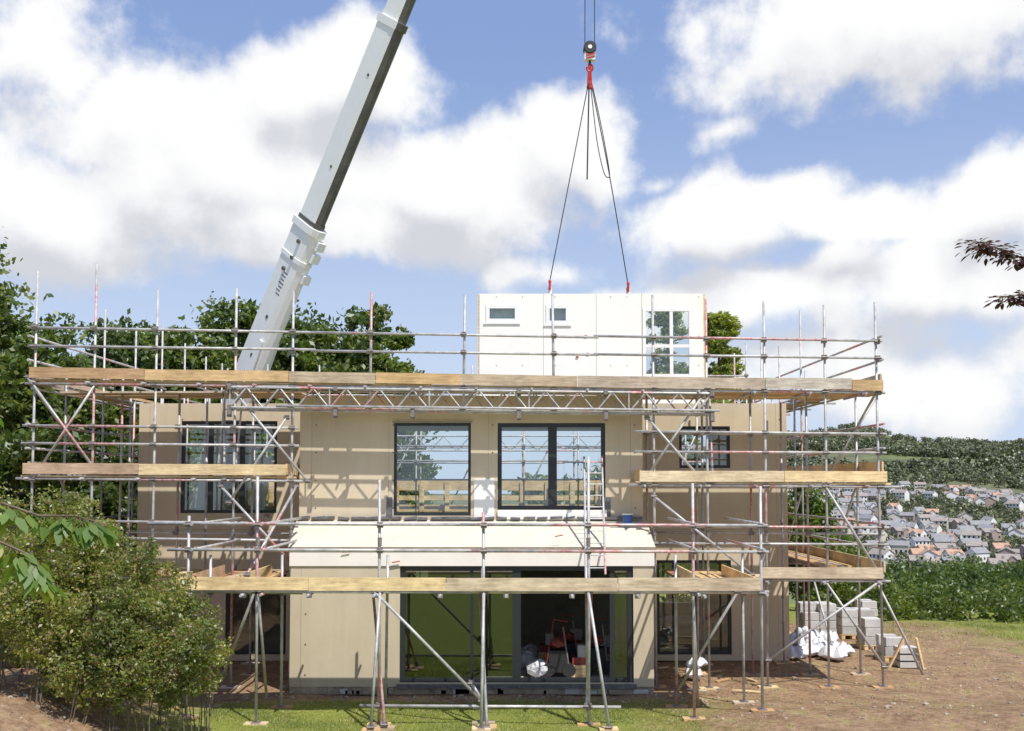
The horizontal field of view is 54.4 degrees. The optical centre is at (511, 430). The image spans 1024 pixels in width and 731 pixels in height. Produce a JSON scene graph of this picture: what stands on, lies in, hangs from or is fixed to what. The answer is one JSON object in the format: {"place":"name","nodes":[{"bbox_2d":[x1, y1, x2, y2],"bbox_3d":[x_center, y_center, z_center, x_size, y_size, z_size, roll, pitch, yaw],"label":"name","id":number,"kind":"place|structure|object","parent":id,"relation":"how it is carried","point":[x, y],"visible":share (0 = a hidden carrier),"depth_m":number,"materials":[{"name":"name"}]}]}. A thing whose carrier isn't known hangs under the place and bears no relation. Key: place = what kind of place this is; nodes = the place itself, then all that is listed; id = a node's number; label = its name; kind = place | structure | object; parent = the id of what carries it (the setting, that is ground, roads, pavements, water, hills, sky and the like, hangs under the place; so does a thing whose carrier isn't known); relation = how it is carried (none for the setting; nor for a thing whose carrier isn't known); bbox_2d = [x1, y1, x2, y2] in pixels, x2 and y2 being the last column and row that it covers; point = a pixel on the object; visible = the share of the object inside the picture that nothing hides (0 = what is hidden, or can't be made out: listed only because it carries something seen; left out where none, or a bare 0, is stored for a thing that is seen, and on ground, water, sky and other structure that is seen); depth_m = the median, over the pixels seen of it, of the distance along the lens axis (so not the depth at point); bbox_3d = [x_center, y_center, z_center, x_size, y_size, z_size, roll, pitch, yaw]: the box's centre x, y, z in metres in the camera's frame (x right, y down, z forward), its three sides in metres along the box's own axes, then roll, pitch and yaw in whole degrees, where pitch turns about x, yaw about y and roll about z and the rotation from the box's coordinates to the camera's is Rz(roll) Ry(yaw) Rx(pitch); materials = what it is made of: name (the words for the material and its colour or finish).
{"place":"outdoors","nodes":[
{"label":"outdoors","id":0,"kind":"place"},
{"bbox_2d":[0,429,1023,730],"bbox_3d":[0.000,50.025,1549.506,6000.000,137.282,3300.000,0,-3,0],"label":"ground","id":1,"kind":"structure","parent":0,"point":[942,683],"depth_m":19.30,"materials":[{"name":"soil"}]},
{"bbox_2d":[0,226,63,403],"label":"beech tree","id":2,"kind":"object","parent":1,"relation":"on","point":[9,328],"visible":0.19,"depth_m":30.45,"materials":[{"name":"green plant"}]},
{"bbox_2d":[0,540,66,603],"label":"sycamore branch","id":3,"kind":"object","parent":1,"relation":"on","point":[35,578],"visible":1,"depth_m":7.44,"materials":[{"name":"green plant"}]},
{"bbox_2d":[0,428,88,668],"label":"hazel tree","id":4,"kind":"object","parent":1,"relation":"on","point":[11,469],"visible":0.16,"depth_m":22.59,"materials":[{"name":"green plant"}]},
{"bbox_2d":[0,329,97,646],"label":"beech tree","id":5,"kind":"object","parent":1,"relation":"on","point":[16,402],"visible":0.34,"depth_m":25.53,"materials":[{"name":"green plant"}]},
{"bbox_2d":[0,309,120,495],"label":"ash tree","id":6,"kind":"object","parent":1,"relation":"on","point":[67,360],"visible":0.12,"depth_m":33.71,"materials":[{"name":"green plant"}]},
{"bbox_2d":[0,501,121,551],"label":"sycamore branch","id":7,"kind":"object","parent":1,"relation":"on","point":[90,532],"visible":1,"depth_m":7.88,"materials":[{"name":"green plant"}]},
{"bbox_2d":[55,427,138,621],"bbox_3d":[-13.450,2.875,30.869,4.355,6.350,5.056,0,-3,0],"label":"hazel tree","id":8,"kind":"object","parent":1,"relation":"on","point":[110,498],"visible":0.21,"depth_m":30.43,"materials":[{"name":"green plant"}]},
{"bbox_2d":[48,317,159,462],"bbox_3d":[-15.936,1.268,38.150,5.356,11.144,5.313,0,-3,0],"label":"ash tree","id":9,"kind":"object","parent":1,"relation":"on","point":[118,338],"visible":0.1,"depth_m":37.74,"materials":[{"name":"green plant"}]},
{"bbox_2d":[75,308,151,367],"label":"ash tree","id":10,"kind":"object","parent":1,"relation":"on","point":[123,324],"visible":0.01,"depth_m":52.49,"materials":[{"name":"green plant"}]},
{"bbox_2d":[0,477,234,730],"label":"bramble bush","id":11,"kind":"object","parent":1,"relation":"on","point":[126,640],"visible":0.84,"depth_m":15.36,"materials":[{"name":"green plant"}]},
{"bbox_2d":[97,407,201,581],"bbox_3d":[-13.222,2.798,35.886,4.560,7.543,4.423,1,-3,-18],"label":"hazel tree","id":12,"kind":"object","parent":1,"relation":"on","point":[191,484],"visible":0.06,"depth_m":35.34,"materials":[{"name":"green plant"}]},
{"bbox_2d":[109,320,200,543],"bbox_3d":[-15.063,1.250,39.819,5.097,11.618,4.944,-2,-4,34],"label":"ash tree","id":13,"kind":"object","parent":1,"relation":"on","point":[174,361],"visible":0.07,"depth_m":39.46,"materials":[{"name":"green plant"}]},
{"bbox_2d":[139,324,241,443],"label":"ash tree","id":14,"kind":"object","parent":1,"relation":"on","point":[195,359],"visible":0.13,"depth_m":40.63,"materials":[{"name":"green plant"}]},
{"bbox_2d":[186,424,274,503],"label":"hazel tree","id":15,"kind":"object","parent":1,"relation":"on","point":[260,437],"visible":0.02,"depth_m":40.17,"materials":[{"name":"green plant"}]},
{"bbox_2d":[178,291,284,457],"bbox_3d":[-13.158,0.710,46.083,6.524,14.198,7.023,3,-4,-40],"label":"oak tree","id":16,"kind":"object","parent":1,"relation":"on","point":[247,313],"visible":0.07,"depth_m":44.47,"materials":[{"name":"green plant"}]},
{"bbox_2d":[240,299,344,443],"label":"oak tree","id":17,"kind":"object","parent":1,"relation":"on","point":[305,311],"depth_m":50.13,"materials":[{"name":"green plant"}]},
{"bbox_2d":[256,313,359,478],"bbox_3d":[-9.002,1.121,43.870,6.688,12.850,6.277,-3,-4,40],"label":"oak tree","id":18,"kind":"object","parent":1,"relation":"on","point":[306,361],"visible":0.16,"depth_m":42.89,"materials":[{"name":"green plant"}]},
{"bbox_2d":[94,0,595,609],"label":"mobile crane","id":19,"kind":"object","parent":1,"relation":"on","point":[304,244],"visible":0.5,"depth_m":32.54,"materials":[{"name":"metal"}]},
{"bbox_2d":[548,63,629,293],"bbox_3d":[1.891,-6.231,24.585,2.023,5.782,0.190,0,-3,0],"label":"lifting chain sling","id":20,"kind":"object","parent":19,"relation":"hanging from","point":[589,82],"visible":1,"depth_m":24.58,"materials":[{"name":"metal"}]},
{"bbox_2d":[478,294,704,402],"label":"panel boards","id":21,"kind":"object","parent":20,"relation":"hanging from","point":[604,314],"visible":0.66,"depth_m":24.36,"materials":[{"name":"white paint"}]},
{"bbox_2d":[486,305,692,376],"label":"frames","id":22,"kind":"structure","parent":21,"relation":"attached to","point":[671,345],"depth_m":24.35,"materials":[{"name":"plastic"}]},
{"bbox_2d":[306,305,414,372],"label":"oak tree","id":23,"kind":"object","parent":1,"relation":"on","point":[360,318],"visible":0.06,"depth_m":50.52,"materials":[{"name":"green plant"}]},
{"bbox_2d":[331,301,447,504],"bbox_3d":[-5.564,0.901,43.118,5.694,13.106,5.207,0,-3,0],"label":"oak tree","id":24,"kind":"object","parent":1,"relation":"on","point":[381,363],"visible":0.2,"depth_m":42.47,"materials":[{"name":"green plant"}]},
{"bbox_2d":[136,396,789,694],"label":"walls and floors","id":25,"kind":"structure","parent":1,"relation":"on","point":[344,461],"depth_m":23.48,"materials":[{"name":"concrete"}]},
{"bbox_2d":[196,429,271,509],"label":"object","id":26,"kind":"object","parent":25,"relation":"on","point":[200,501],"visible":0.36,"depth_m":24.27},
{"bbox_2d":[181,421,730,688],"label":"window frames","id":27,"kind":"structure","parent":25,"relation":"attached to","point":[483,494],"depth_m":21.54,"materials":[{"name":"metal"}]},
{"bbox_2d":[288,520,654,546],"bbox_3d":[-0.876,2.144,20.686,7.561,0.520,1.660,0,-3,0],"label":"bay roof membrane","id":28,"kind":"object","parent":25,"relation":"on","point":[423,536],"visible":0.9,"depth_m":20.55,"materials":[{"name":"plastic"}]},
{"bbox_2d":[622,513,632,522],"bbox_3d":[2.443,1.856,21.032,0.230,0.215,0.230,0,-3,0],"label":"paint bucket","id":29,"kind":"object","parent":28,"relation":"on","point":[627,517],"visible":0.93,"depth_m":20.95,"materials":[{"name":"blue plastic"}]},
{"bbox_2d":[288,515,655,562],"bbox_3d":[-0.868,2.230,20.663,7.482,0.893,1.677,0,-3,0],"label":"flashing","id":30,"kind":"object","parent":25,"relation":"attached to","point":[523,548],"visible":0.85,"depth_m":19.84,"materials":[{"name":"white metal"}]},
{"bbox_2d":[521,613,609,676],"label":"stored tools and sacks","id":31,"kind":"object","parent":25,"relation":"on","point":[566,656],"visible":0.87,"depth_m":21.05,"materials":[{"name":"black plastic"}]},
{"bbox_2d":[15,263,923,730],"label":"scaffolding","id":32,"kind":"object","parent":1,"relation":"on","point":[703,583],"visible":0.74,"depth_m":20.65,"materials":[{"name":"metal"}]},
{"bbox_2d":[1,628,1023,730],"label":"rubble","id":33,"kind":"object","parent":1,"relation":"on","point":[246,696],"visible":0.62,"depth_m":19.29,"materials":[{"name":"stone"}]},
{"bbox_2d":[507,472,582,504],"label":"birch tree","id":34,"kind":"object","parent":1,"relation":"on","point":[533,492],"visible":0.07,"depth_m":59.40,"materials":[{"name":"green plant"}]},
{"bbox_2d":[559,459,600,504],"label":"birch tree","id":35,"kind":"object","parent":1,"relation":"on","point":[567,502],"visible":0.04,"depth_m":55.36,"materials":[{"name":"green plant"}]},
{"bbox_2d":[172,620,1023,730],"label":"grass","id":36,"kind":"structure","parent":1,"relation":"on","point":[611,714],"depth_m":18.08,"materials":[{"name":"plant"}]},
{"bbox_2d":[646,312,700,601],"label":"cypress tree","id":37,"kind":"object","parent":1,"relation":"on","point":[660,319],"visible":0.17,"depth_m":41.86,"materials":[{"name":"green plant"}]},
{"bbox_2d":[685,667,702,678],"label":"plastic sack","id":38,"kind":"object","parent":1,"relation":"on","point":[700,674],"visible":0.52,"depth_m":21.07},
{"bbox_2d":[686,657,707,667],"bbox_3d":[3.981,4.946,21.372,0.494,0.261,0.308,3,-4,-42],"label":"plastic sack","id":39,"kind":"object","parent":38,"relation":"on","point":[702,661],"visible":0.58,"depth_m":21.28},
{"bbox_2d":[681,311,756,568],"bbox_3d":[8.256,1.070,39.089,4.271,11.744,4.116,0,-3,0],"label":"cypress tree","id":40,"kind":"object","parent":1,"relation":"on","point":[720,324],"visible":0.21,"depth_m":38.81,"materials":[{"name":"green plant"}]},
{"bbox_2d":[658,666,796,697],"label":"timber offcuts","id":41,"kind":"object","parent":1,"relation":"on","point":[747,678],"visible":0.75,"depth_m":21.07,"materials":[{"name":"brown wood"}]},
{"bbox_2d":[786,645,803,658],"bbox_3d":[6.693,5.244,23.660,0.430,0.336,0.663,0,-3,6],"label":"plastic sack","id":42,"kind":"object","parent":1,"relation":"on","point":[795,652],"visible":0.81,"depth_m":23.42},
{"bbox_2d":[793,641,819,656],"bbox_3d":[7.140,5.260,24.059,0.736,0.381,0.482,1,-3,-22],"label":"plastic sack","id":43,"kind":"object","parent":1,"relation":"on","point":[804,646],"visible":0.66,"depth_m":23.88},
{"bbox_2d":[788,482,845,608],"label":"hawthorn tree","id":44,"kind":"object","parent":1,"relation":"on","point":[816,505],"visible":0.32,"depth_m":37.37,"materials":[{"name":"green plant"}]},
{"bbox_2d":[798,601,837,641],"bbox_3d":[8.125,5.095,26.605,0.970,1.006,0.690,0,-3,0],"label":"concrete block stack","id":45,"kind":"object","parent":1,"relation":"on","point":[816,614],"visible":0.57,"depth_m":26.29,"materials":[{"name":"concrete"}]},
{"bbox_2d":[816,638,835,648],"bbox_3d":[7.540,5.263,24.259,0.750,0.388,0.493,0,-3,9],"label":"plastic sack","id":46,"kind":"object","parent":1,"relation":"on","point":[822,643],"visible":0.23,"depth_m":24.09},
{"bbox_2d":[805,635,823,644],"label":"plastic sack","id":47,"kind":"object","parent":46,"relation":"on","point":[815,640],"visible":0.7,"depth_m":24.20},
{"bbox_2d":[794,626,820,638],"bbox_3d":[7.285,4.998,24.568,0.447,0.340,0.686,1,-3,-20],"label":"plastic sack","id":48,"kind":"object","parent":47,"relation":"on","point":[804,629],"visible":0.5,"depth_m":24.38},
{"bbox_2d":[819,630,838,642],"bbox_3d":[7.863,5.112,24.769,0.450,0.364,0.693,-2,-4,34],"label":"plastic sack","id":49,"kind":"object","parent":1,"relation":"on","point":[833,635],"visible":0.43,"depth_m":24.65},
{"bbox_2d":[818,645,847,660],"bbox_3d":[7.625,5.269,23.656,0.683,0.349,0.444,-3,-4,41],"label":"plastic sack","id":50,"kind":"object","parent":1,"relation":"on","point":[838,654],"visible":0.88,"depth_m":23.50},
{"bbox_2d":[832,641,855,654],"bbox_3d":[7.994,5.270,24.160,0.720,0.364,0.469,3,-4,-41],"label":"plastic sack","id":51,"kind":"object","parent":1,"relation":"on","point":[847,647],"visible":0.5,"depth_m":24.05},
{"bbox_2d":[837,509,853,521],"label":"distant house","id":52,"kind":"structure","parent":1,"relation":"on","point":[850,514],"depth_m":556.04,"materials":[{"name":"brick"}]},
{"bbox_2d":[819,529,875,606],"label":"hawthorn tree","id":53,"kind":"object","parent":1,"relation":"on","point":[852,550],"visible":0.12,"depth_m":40.95,"materials":[{"name":"green plant"}]},
{"bbox_2d":[680,422,1023,577],"bbox_3d":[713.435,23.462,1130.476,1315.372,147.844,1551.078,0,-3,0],"label":"distant woodland","id":54,"kind":"object","parent":1,"relation":"on","point":[995,458],"visible":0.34,"depth_m":975.04,"materials":[{"name":"plant"}]},
{"bbox_2d":[836,607,874,638],"bbox_3d":[9.323,5.231,27.098,0.970,0.784,0.690,0,-3,0],"label":"concrete block stack","id":55,"kind":"object","parent":1,"relation":"on","point":[845,626],"visible":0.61,"depth_m":26.78,"materials":[{"name":"concrete"}]},
{"bbox_2d":[853,508,871,519],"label":"distant house","id":56,"kind":"structure","parent":1,"relation":"on","point":[867,511],"depth_m":565.35,"materials":[{"name":"stone"}]},
{"bbox_2d":[855,599,877,616],"bbox_3d":[10.371,5.342,29.095,0.542,0.784,0.690,0,-3,0],"label":"concrete block stack","id":57,"kind":"object","parent":1,"relation":"on","point":[869,603],"visible":0.16,"depth_m":28.78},
{"bbox_2d":[855,617,880,649],"bbox_3d":[9.160,5.169,25.499,0.542,0.784,0.690,0,-3,0],"label":"concrete block stack","id":58,"kind":"object","parent":1,"relation":"on","point":[870,627],"visible":0.61,"depth_m":25.18,"materials":[{"name":"concrete"}]},
{"bbox_2d":[859,512,877,523],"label":"distant house","id":59,"kind":"structure","parent":1,"relation":"on","point":[868,517],"depth_m":548.17,"materials":[{"name":"stone"}]},
{"bbox_2d":[870,529,888,541],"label":"distant house","id":60,"kind":"structure","parent":1,"relation":"on","point":[883,537],"depth_m":499.85,"materials":[{"name":"paint"}]},
{"bbox_2d":[868,547,894,558],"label":"distant house","id":61,"kind":"structure","parent":1,"relation":"on","point":[873,553],"depth_m":424.72,"materials":[{"name":"paint"}]},
{"bbox_2d":[875,634,903,661],"bbox_3d":[9.004,5.158,23.698,0.542,0.562,0.690,0,-3,0],"label":"concrete block stack","id":62,"kind":"object","parent":1,"relation":"on","point":[890,640],"visible":0.44,"depth_m":23.38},
{"bbox_2d":[886,501,902,511],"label":"distant house","id":63,"kind":"structure","parent":1,"relation":"on","point":[894,505],"depth_m":590.99,"materials":[{"name":"tile"}]},
{"bbox_2d":[888,539,910,555],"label":"distant house","id":64,"kind":"structure","parent":1,"relation":"on","point":[900,546],"depth_m":456.74,"materials":[{"name":"stone"}]},
{"bbox_2d":[890,525,911,537],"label":"distant house","id":65,"kind":"structure","parent":1,"relation":"on","point":[899,531],"depth_m":504.65,"materials":[{"name":"brick"}]},
{"bbox_2d":[892,488,909,500],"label":"distant house","id":66,"kind":"structure","parent":1,"relation":"on","point":[903,494],"depth_m":661.17,"materials":[{"name":"paint"}]},
{"bbox_2d":[887,636,924,669],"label":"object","id":67,"kind":"object","parent":1,"relation":"on","point":[902,655],"visible":0.84,"depth_m":22.56,"materials":[{"name":"wood"}]},
{"bbox_2d":[899,510,914,520],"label":"distant house","id":68,"kind":"structure","parent":1,"relation":"on","point":[909,515],"depth_m":562.21,"materials":[{"name":"brick"}]},
{"bbox_2d":[908,527,926,536],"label":"distant house","id":69,"kind":"structure","parent":1,"relation":"on","point":[922,532],"depth_m":493.67,"materials":[{"name":"tile"}]},
{"bbox_2d":[908,546,928,554],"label":"distant house","id":70,"kind":"structure","parent":1,"relation":"on","point":[914,551],"depth_m":438.32,"materials":[{"name":"brick"}]},
{"bbox_2d":[909,535,930,547],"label":"distant house","id":71,"kind":"structure","parent":1,"relation":"on","point":[916,541],"depth_m":467.79,"materials":[{"name":"stone"}]},
{"bbox_2d":[915,512,934,526],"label":"distant house","id":72,"kind":"structure","parent":1,"relation":"on","point":[919,518],"depth_m":547.29,"materials":[{"name":"brick"}]},
{"bbox_2d":[826,552,1023,622],"bbox_3d":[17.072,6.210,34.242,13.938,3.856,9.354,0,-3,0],"label":"hedge","id":73,"kind":"object","parent":1,"relation":"on","point":[1000,602],"visible":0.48,"depth_m":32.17,"materials":[{"name":"green plant"}]},
{"bbox_2d":[916,543,937,550],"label":"distant house","id":74,"kind":"structure","parent":1,"relation":"on","point":[931,547],"depth_m":448.85,"materials":[{"name":"brick"}]},
{"bbox_2d":[918,547,940,557],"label":"distant house","id":75,"kind":"structure","parent":1,"relation":"on","point":[928,553],"depth_m":425.03,"materials":[{"name":"tile"}]},
{"bbox_2d":[922,490,938,500],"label":"distant house","id":76,"kind":"structure","parent":1,"relation":"on","point":[929,494],"depth_m":664.73,"materials":[{"name":"stone"}]},
{"bbox_2d":[925,522,942,532],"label":"distant house","id":77,"kind":"structure","parent":1,"relation":"on","point":[938,527],"depth_m":518.41,"materials":[{"name":"brick"}]},
{"bbox_2d":[930,516,948,531],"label":"distant house","id":78,"kind":"structure","parent":1,"relation":"on","point":[942,520],"depth_m":535.92,"materials":[{"name":"brick"}]},
{"bbox_2d":[930,531,950,539],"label":"distant house","id":79,"kind":"structure","parent":1,"relation":"on","point":[947,534],"depth_m":482.21,"materials":[{"name":"stone"}]},
{"bbox_2d":[931,535,955,543],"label":"distant house","id":80,"kind":"structure","parent":1,"relation":"on","point":[942,539],"depth_m":470.03,"materials":[{"name":"stone"}]},
{"bbox_2d":[933,541,956,550],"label":"distant house","id":81,"kind":"structure","parent":1,"relation":"on","point":[950,545],"depth_m":454.98,"materials":[{"name":"brick"}]},
{"bbox_2d":[890,554,1010,594],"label":"hedge","id":82,"kind":"object","parent":1,"relation":"on","point":[977,558],"visible":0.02,"depth_m":94.69,"materials":[{"name":"green plant"}]},
{"bbox_2d":[945,490,958,500],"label":"distant house","id":83,"kind":"structure","parent":1,"relation":"on","point":[951,494],"depth_m":674.24,"materials":[{"name":"tile"}]},
{"bbox_2d":[942,547,964,554],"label":"distant house","id":84,"kind":"structure","parent":1,"relation":"on","point":[958,551],"depth_m":427.15,"materials":[{"name":"tile"}]},
{"bbox_2d":[941,553,965,562],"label":"distant house","id":85,"kind":"structure","parent":1,"relation":"on","point":[960,557],"depth_m":412.80,"materials":[{"name":"paint"}]},
{"bbox_2d":[948,517,968,528],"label":"distant house","id":86,"kind":"structure","parent":1,"relation":"on","point":[953,523],"depth_m":540.38,"materials":[{"name":"brick"}]},
{"bbox_2d":[958,510,972,520],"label":"distant house","id":87,"kind":"structure","parent":1,"relation":"on","point":[967,516],"depth_m":554.37,"materials":[{"name":"brick"}]},
{"bbox_2d":[957,536,980,552],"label":"distant house","id":88,"kind":"structure","parent":1,"relation":"on","point":[963,540],"depth_m":465.87,"materials":[{"name":"stone"}]},
{"bbox_2d":[961,529,981,538],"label":"distant house","id":89,"kind":"structure","parent":1,"relation":"on","point":[970,533],"depth_m":487.25,"materials":[{"name":"brick"}]},
{"bbox_2d":[965,539,987,549],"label":"distant house","id":90,"kind":"structure","parent":1,"relation":"on","point":[968,544],"depth_m":451.95,"materials":[{"name":"brick"}]},
{"bbox_2d":[965,545,990,562],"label":"distant house","id":91,"kind":"structure","parent":1,"relation":"on","point":[982,552],"depth_m":435.04,"materials":[{"name":"stone"}]},
{"bbox_2d":[967,519,990,526],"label":"distant house","id":92,"kind":"structure","parent":1,"relation":"on","point":[977,522],"depth_m":534.53,"materials":[{"name":"brick"}]},
{"bbox_2d":[983,495,996,505],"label":"distant house","id":93,"kind":"structure","parent":1,"relation":"on","point":[989,501],"depth_m":662.06,"materials":[{"name":"brick"}]},
{"bbox_2d":[979,526,1001,540],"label":"distant house","id":94,"kind":"structure","parent":1,"relation":"on","point":[994,533],"depth_m":499.80,"materials":[{"name":"brick"}]},
{"bbox_2d":[986,556,1006,566],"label":"distant house","id":95,"kind":"structure","parent":1,"relation":"on","point":[996,561],"depth_m":407.50,"materials":[{"name":"brick"}]},
{"bbox_2d":[989,541,1012,550],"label":"distant house","id":96,"kind":"structure","parent":1,"relation":"on","point":[998,546],"depth_m":454.12,"materials":[{"name":"brick"}]},
{"bbox_2d":[984,290,1023,309],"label":"copper beech branch","id":97,"kind":"object","parent":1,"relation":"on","point":[1018,301],"visible":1,"depth_m":8.06,"materials":[{"name":"brown plant"}]},
{"bbox_2d":[994,552,1021,563],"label":"distant house","id":98,"kind":"structure","parent":1,"relation":"on","point":[1015,557],"depth_m":419.80,"materials":[{"name":"brick"}]},
{"bbox_2d":[1000,522,1015,534],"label":"distant house","id":99,"kind":"structure","parent":1,"relation":"on","point":[1008,526],"depth_m":523.08,"materials":[{"name":"stone"}]},
{"bbox_2d":[997,545,1019,553],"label":"distant house","id":100,"kind":"structure","parent":1,"relation":"on","point":[1005,550],"depth_m":435.08,"materials":[{"name":"brick"}]},
{"bbox_2d":[1005,499,1023,511],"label":"distant house","id":101,"kind":"structure","parent":1,"relation":"on","point":[1019,503],"depth_m":627.39,"materials":[{"name":"brick"}]},
{"bbox_2d":[1008,526,1023,537],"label":"distant house","id":102,"kind":"structure","parent":1,"relation":"on","point":[1018,532],"depth_m":502.03,"materials":[{"name":"brick"}]},
{"bbox_2d":[0,0,1023,493],"label":"sky","id":103,"kind":"structure","parent":0,"point":[792,156],"materials":[{"name":"blue"}]},
{"bbox_2d":[953,237,1023,270],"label":"copper beech branch","id":104,"kind":"object","parent":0,"point":[983,248],"visible":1,"depth_m":8.17,"materials":[{"name":"brown plant"}]},
{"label":"plastic sack","id":105,"kind":"object","parent":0,"visible":0},
{"bbox_2d":[790,632,804,644],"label":"plastic sack","id":106,"kind":"object","parent":105,"relation":"on","point":[793,637],"visible":0.38,"depth_m":24.29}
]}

